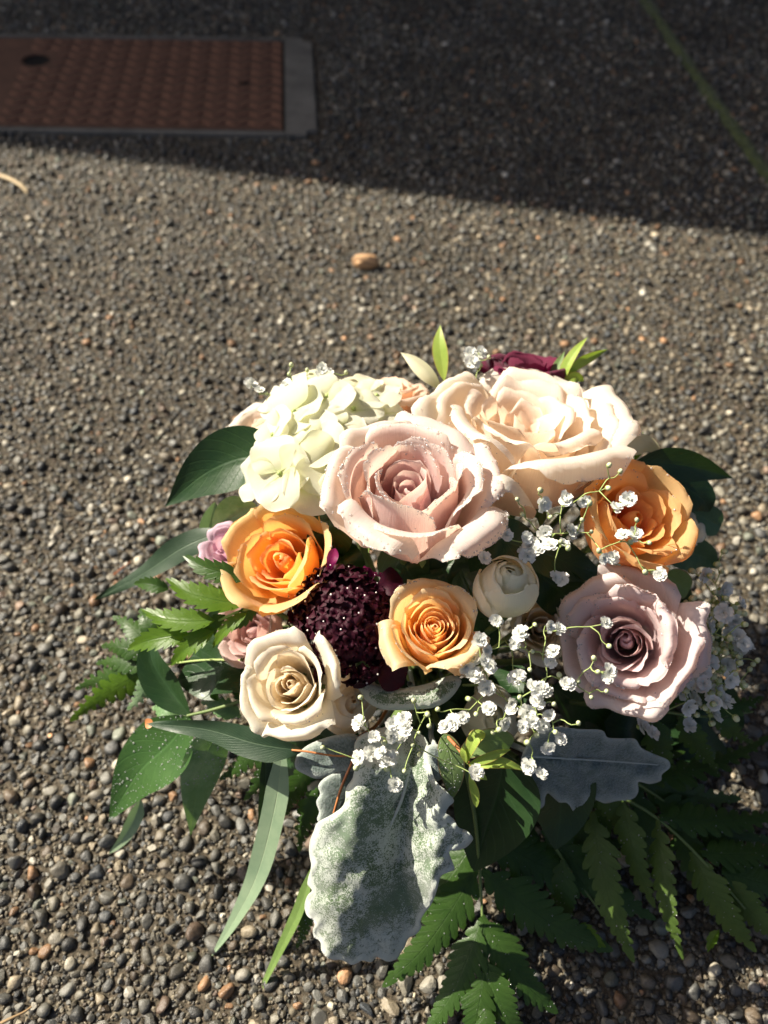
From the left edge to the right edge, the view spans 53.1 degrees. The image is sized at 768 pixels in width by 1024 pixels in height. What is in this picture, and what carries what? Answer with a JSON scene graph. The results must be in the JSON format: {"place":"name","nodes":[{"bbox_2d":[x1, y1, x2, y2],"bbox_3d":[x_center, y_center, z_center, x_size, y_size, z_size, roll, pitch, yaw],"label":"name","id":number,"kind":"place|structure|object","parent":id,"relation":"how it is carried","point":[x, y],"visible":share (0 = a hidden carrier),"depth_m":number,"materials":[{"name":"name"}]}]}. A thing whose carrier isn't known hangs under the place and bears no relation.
{"place":"outdoors","nodes":[
{"label":"outdoors","id":0,"kind":"place"},
{"bbox_2d":[0,0,767,1023],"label":"driveway","id":1,"kind":"structure","parent":0,"point":[548,178],"depth_m":0.85,"materials":[{"name":"stone"}]},
{"bbox_2d":[0,174,27,193],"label":"straw","id":2,"kind":"object","parent":1,"relation":"on","point":[19,184],"visible":1,"depth_m":1.03,"materials":[{"name":"beige"}]},
{"bbox_2d":[0,1006,31,1023],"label":"twig","id":3,"kind":"object","parent":1,"relation":"on","point":[14,1016],"visible":1,"depth_m":0.46,"materials":[{"name":"brown"}]},
{"bbox_2d":[113,561,130,575],"bbox_3d":[-0.223,0.048,0.652,0.013,0.003,0.015,0,52,0],"label":"dry needle","id":4,"kind":"object","parent":1,"relation":"on","point":[116,572],"visible":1,"depth_m":0.65,"materials":[{"name":"brown plant"}]},
{"bbox_2d":[70,608,243,721],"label":"fern frond","id":5,"kind":"object","parent":1,"relation":"on","point":[119,679],"visible":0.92,"depth_m":0.49,"materials":[{"name":"plant"}]},
{"bbox_2d":[0,34,317,138],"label":"utility cover","id":6,"kind":"object","parent":1,"relation":"on","point":[178,86],"visible":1,"depth_m":1.22,"materials":[{"name":"metal"}]},
{"bbox_2d":[109,627,244,835],"bbox_3d":[-0.073,0.146,0.498,0.207,0.136,0.103,-4,52,-3],"label":"ruscus spray","id":7,"kind":"object","parent":1,"relation":"on","point":[152,759],"visible":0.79,"depth_m":0.47,"materials":[{"name":"green plant"}]},
{"bbox_2d":[165,426,257,527],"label":"ruscus spray","id":8,"kind":"object","parent":1,"relation":"on","point":[213,462],"visible":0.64,"depth_m":0.46,"materials":[{"name":"green plant"}]},
{"bbox_2d":[152,692,318,851],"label":"fern frond","id":9,"kind":"object","parent":1,"relation":"on","point":[307,810],"visible":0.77,"depth_m":0.46,"materials":[{"name":"green plant"}]},
{"bbox_2d":[128,554,356,665],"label":"fern frond","id":10,"kind":"object","parent":1,"relation":"on","point":[176,626],"visible":0.93,"depth_m":0.44,"materials":[{"name":"green plant"}]},
{"bbox_2d":[226,402,265,428],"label":"rose","id":11,"kind":"object","parent":1,"relation":"on","point":[250,416],"visible":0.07,"depth_m":0.51,"materials":[{"name":"beige plant"}]},
{"bbox_2d":[109,710,387,985],"bbox_3d":[-0.059,0.155,0.489,0.131,0.158,0.225,33,59,23],"label":"eucalyptus branch","id":12,"kind":"object","parent":1,"relation":"on","point":[242,740],"visible":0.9,"depth_m":0.45,"materials":[{"name":"green plant"}]},
{"bbox_2d":[94,502,421,716],"bbox_3d":[-0.074,0.073,0.533,0.234,0.171,0.056,10,53,8],"label":"eucalyptus branch","id":13,"kind":"object","parent":1,"relation":"on","point":[169,554],"visible":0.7,"depth_m":0.49,"materials":[{"name":"green plant"}]},
{"bbox_2d":[240,626,342,741],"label":"rose","id":14,"kind":"object","parent":1,"relation":"on","point":[284,696],"visible":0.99,"depth_m":0.39,"materials":[{"name":"beige plant"}]},
{"bbox_2d":[243,362,367,573],"bbox_3d":[-0.012,0.027,0.525,0.056,0.240,0.169,-33,59,-23],"label":"gypsophila spray","id":15,"kind":"object","parent":1,"relation":"on","point":[321,368],"visible":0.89,"depth_m":0.47,"materials":[{"name":"white plant"}]},
{"bbox_2d":[198,521,417,712],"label":"rose","id":16,"kind":"object","parent":1,"relation":"on","point":[211,549],"visible":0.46,"depth_m":0.46,"materials":[{"name":"pink plant"}]},
{"bbox_2d":[208,514,420,677],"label":"leaf","id":17,"kind":"object","parent":1,"relation":"on","point":[341,542],"visible":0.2,"depth_m":0.44,"materials":[{"name":"green plant"}]},
{"bbox_2d":[216,608,429,744],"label":"rose","id":18,"kind":"object","parent":1,"relation":"on","point":[233,650],"visible":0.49,"depth_m":0.46,"materials":[{"name":"pink plant"}]},
{"bbox_2d":[239,369,416,685],"bbox_3d":[-0.029,0.034,0.515,0.111,0.250,0.152,0,52,0],"label":"hydrangea","id":19,"kind":"object","parent":1,"relation":"on","point":[311,417],"visible":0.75,"depth_m":0.43,"materials":[{"name":"white plant"}]},
{"bbox_2d":[220,504,435,681],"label":"rose","id":20,"kind":"object","parent":1,"relation":"on","point":[273,558],"visible":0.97,"depth_m":0.43,"materials":[{"name":"orange plant"}]},
{"bbox_2d":[295,710,394,778],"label":"silver leaf","id":21,"kind":"object","parent":1,"relation":"on","point":[316,766],"visible":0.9,"depth_m":0.42,"materials":[{"name":"grey plant"}]},
{"bbox_2d":[327,667,376,734],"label":"rose","id":22,"kind":"object","parent":1,"relation":"on","point":[347,706],"visible":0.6,"depth_m":0.42,"materials":[{"name":"beige plant"}]},
{"bbox_2d":[287,548,434,691],"bbox_3d":[-0.009,0.110,0.477,0.088,0.214,0.065,0,52,0],"label":"scabious","id":23,"kind":"object","parent":1,"relation":"on","point":[344,610],"visible":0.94,"depth_m":0.41,"materials":[{"name":"purple plant"}]},
{"bbox_2d":[352,254,378,269],"bbox_3d":[-0.022,-0.301,0.921,0.033,0.017,0.013,0,52,0],"label":"loose stone","id":24,"kind":"object","parent":1,"relation":"on","point":[365,261],"visible":1,"depth_m":0.92,"materials":[{"name":"orange stone"}]},
{"bbox_2d":[287,700,466,781],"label":"leaf spray","id":25,"kind":"object","parent":1,"relation":"on","point":[458,735],"visible":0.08,"depth_m":0.46,"materials":[{"name":"green plant"}]},
{"bbox_2d":[305,709,472,964],"bbox_3d":[0.013,0.176,0.459,0.086,0.160,0.175,18,54,13],"label":"silver leaf","id":26,"kind":"object","parent":1,"relation":"on","point":[381,860],"visible":0.92,"depth_m":0.41,"materials":[{"name":"plant"}]},
{"bbox_2d":[350,376,436,722],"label":"rose","id":27,"kind":"object","parent":1,"relation":"on","point":[411,393],"visible":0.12,"depth_m":0.50,"materials":[{"name":"beige plant"}]},
{"bbox_2d":[319,543,468,687],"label":"leaf spray","id":28,"kind":"object","parent":1,"relation":"on","point":[437,569],"visible":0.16,"depth_m":0.44,"materials":[{"name":"green plant"}]},
{"bbox_2d":[320,674,484,792],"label":"gypsophila spray","id":29,"kind":"object","parent":1,"relation":"on","point":[386,757],"visible":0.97,"depth_m":0.38,"materials":[{"name":"white plant"}]},
{"bbox_2d":[359,670,460,709],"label":"silver leaf","id":30,"kind":"object","parent":1,"relation":"on","point":[439,692],"visible":0.93,"depth_m":0.41,"materials":[{"name":"plant"}]},
{"bbox_2d":[319,411,508,684],"bbox_3d":[0.015,0.058,0.482,0.094,0.270,0.100,0,52,0],"label":"rose","id":31,"kind":"object","parent":1,"relation":"on","point":[404,487],"visible":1,"depth_m":0.39,"materials":[{"name":"pink plant"}]},
{"bbox_2d":[401,353,438,387],"bbox_3d":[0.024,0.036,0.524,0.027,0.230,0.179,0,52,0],"label":"lily petal","id":32,"kind":"object","parent":1,"relation":"on","point":[422,370],"visible":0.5,"depth_m":0.48,"materials":[{"name":"plant"}]},
{"bbox_2d":[414,325,447,721],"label":"young shoot","id":33,"kind":"object","parent":1,"relation":"on","point":[440,351],"visible":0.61,"depth_m":0.49,"materials":[{"name":"green plant"}]},
{"bbox_2d":[377,578,490,675],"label":"rose","id":34,"kind":"object","parent":1,"relation":"on","point":[427,626],"visible":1,"depth_m":0.39,"materials":[{"name":"orange plant"}]},
{"bbox_2d":[426,722,441,780],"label":"silver leaf","id":35,"kind":"object","parent":1,"relation":"on","point":[432,750],"visible":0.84,"depth_m":0.40,"materials":[{"name":"grey plant"}]},
{"bbox_2d":[296,763,631,1023],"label":"fern frond","id":36,"kind":"object","parent":1,"relation":"on","point":[487,997],"visible":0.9,"depth_m":0.46,"materials":[{"name":"plant"}]},
{"bbox_2d":[437,345,490,678],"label":"gypsophila spray","id":37,"kind":"object","parent":1,"relation":"on","point":[473,359],"visible":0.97,"depth_m":0.48,"materials":[{"name":"white plant"}]},
{"bbox_2d":[416,669,518,736],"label":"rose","id":38,"kind":"object","parent":1,"relation":"on","point":[481,721],"visible":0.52,"depth_m":0.43,"materials":[{"name":"white plant"}]},
{"bbox_2d":[424,675,513,797],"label":"eucalyptus branch","id":39,"kind":"object","parent":1,"relation":"on","point":[452,776],"visible":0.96,"depth_m":0.40,"materials":[{"name":"green plant"}]},
{"bbox_2d":[411,555,538,668],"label":"rose","id":40,"kind":"object","parent":1,"relation":"on","point":[505,590],"visible":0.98,"depth_m":0.38,"materials":[{"name":"white plant"}]},
{"bbox_2d":[429,714,521,806],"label":"young shoot","id":41,"kind":"object","parent":1,"relation":"on","point":[494,759],"visible":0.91,"depth_m":0.39,"materials":[{"name":"green plant"}]},
{"bbox_2d":[431,599,561,671],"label":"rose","id":42,"kind":"object","parent":1,"relation":"on","point":[541,618],"visible":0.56,"depth_m":0.45,"materials":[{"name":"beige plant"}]},
{"bbox_2d":[417,681,596,870],"bbox_3d":[0.070,0.153,0.494,0.082,0.135,0.133,-13,53,-10],"label":"ruscus spray","id":43,"kind":"object","parent":1,"relation":"on","point":[510,813],"visible":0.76,"depth_m":0.44,"materials":[{"name":"green plant"}]},
{"bbox_2d":[435,631,580,779],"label":"gypsophila spray","id":44,"kind":"object","parent":1,"relation":"on","point":[451,722],"visible":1,"depth_m":0.37,"materials":[{"name":"white plant"}]},
{"bbox_2d":[426,614,617,699],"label":"gypsophila spray","id":45,"kind":"object","parent":1,"relation":"on","point":[519,677],"visible":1,"depth_m":0.37,"materials":[{"name":"white plant"}]},
{"bbox_2d":[478,351,565,378],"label":"rose","id":46,"kind":"object","parent":1,"relation":"on","point":[498,362],"visible":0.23,"depth_m":0.50,"materials":[{"name":"purple plant"}]},
{"bbox_2d":[451,518,597,655],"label":"leaf spray","id":47,"kind":"object","parent":1,"relation":"on","point":[577,565],"visible":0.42,"depth_m":0.43,"materials":[{"name":"green plant"}]},
{"bbox_2d":[411,367,641,525],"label":"rose","id":48,"kind":"object","parent":1,"relation":"on","point":[553,437],"visible":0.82,"depth_m":0.43,"materials":[{"name":"beige plant"}]},
{"bbox_2d":[391,512,705,717],"bbox_3d":[0.107,0.081,0.523,0.216,0.178,0.042,-21,55,-15],"label":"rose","id":49,"kind":"object","parent":1,"relation":"on","point":[701,533],"visible":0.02,"depth_m":0.49,"materials":[{"name":"orange plant"}]},
{"bbox_2d":[428,670,669,810],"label":"silver leaf","id":50,"kind":"object","parent":1,"relation":"on","point":[578,764],"visible":0.89,"depth_m":0.44,"materials":[{"name":"grey plant"}]},
{"bbox_2d":[406,459,698,681],"bbox_3d":[0.093,0.080,0.482,0.159,0.243,0.066,-16,54,-12],"label":"rose","id":51,"kind":"object","parent":1,"relation":"on","point":[661,509],"visible":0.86,"depth_m":0.42,"materials":[{"name":"orange plant"}]},
{"bbox_2d":[449,750,655,920],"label":"fern frond","id":52,"kind":"object","parent":1,"relation":"on","point":[571,854],"visible":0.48,"depth_m":0.48,"materials":[{"name":"plant"}]},
{"bbox_2d":[416,563,712,722],"bbox_3d":[0.098,0.106,0.483,0.157,0.210,0.074,17,54,13],"label":"rose","id":53,"kind":"object","parent":1,"relation":"on","point":[657,636],"visible":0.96,"depth_m":0.41,"materials":[{"name":"pink plant"}]},
{"bbox_2d":[449,493,692,724],"bbox_3d":[0.121,0.075,0.517,0.218,0.194,0.091,-25,56,-18],"label":"leaf spray","id":54,"kind":"object","parent":1,"relation":"on","point":[459,695],"visible":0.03,"depth_m":0.46,"materials":[{"name":"green plant"}]},
{"bbox_2d":[478,462,666,586],"bbox_3d":[0.082,0.074,0.472,0.116,0.266,0.049,0,52,0],"label":"gypsophila spray","id":55,"kind":"object","parent":1,"relation":"on","point":[531,548],"visible":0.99,"depth_m":0.39,"materials":[{"name":"white plant"}]},
{"bbox_2d":[412,599,743,762],"bbox_3d":[0.135,0.136,0.526,0.233,0.105,0.103,-14,53,-11],"label":"leaf spray","id":56,"kind":"object","parent":1,"relation":"on","point":[715,742],"visible":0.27,"depth_m":0.54,"materials":[{"name":"green plant"}]},
{"bbox_2d":[488,665,681,752],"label":"leaf spray","id":57,"kind":"object","parent":1,"relation":"on","point":[611,723],"visible":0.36,"depth_m":0.50,"materials":[{"name":"green plant"}]},
{"bbox_2d":[445,448,731,669],"bbox_3d":[0.116,0.062,0.519,0.236,0.206,0.068,-11,53,-8],"label":"ruscus spray","id":58,"kind":"object","parent":1,"relation":"on","point":[692,472],"visible":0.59,"depth_m":0.48,"materials":[{"name":"green plant"}]},
{"bbox_2d":[419,674,762,773],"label":"fern frond","id":59,"kind":"object","parent":1,"relation":"on","point":[696,741],"visible":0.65,"depth_m":0.48,"materials":[{"name":"plant"}]},
{"bbox_2d":[550,338,642,459],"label":"young shoot","id":60,"kind":"object","parent":1,"relation":"on","point":[568,365],"visible":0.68,"depth_m":0.49,"materials":[{"name":"green plant"}]},
{"bbox_2d":[431,672,767,962],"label":"fern frond","id":61,"kind":"object","parent":1,"relation":"on","point":[735,892],"visible":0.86,"depth_m":0.47,"materials":[{"name":"plant"}]},
{"bbox_2d":[548,434,659,527],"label":"leaf","id":62,"kind":"object","parent":1,"relation":"on","point":[642,443],"visible":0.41,"depth_m":0.47,"materials":[{"name":"green plant"}]},
{"bbox_2d":[447,672,767,887],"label":"fern frond","id":63,"kind":"object","parent":1,"relation":"on","point":[666,798],"visible":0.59,"depth_m":0.49,"materials":[{"name":"plant"}]},
{"bbox_2d":[640,0,767,184],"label":"moss strip","id":64,"kind":"object","parent":1,"relation":"on","point":[742,139],"visible":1,"depth_m":1.20,"materials":[{"name":"green plant"}]},
{"bbox_2d":[530,548,759,740],"bbox_3d":[0.116,0.117,0.485,0.206,0.192,0.097,-5,52,-4],"label":"gypsophila spray","id":65,"kind":"object","parent":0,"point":[714,688],"visible":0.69,"depth_m":0.43,"materials":[{"name":"white plant"}]}
]}

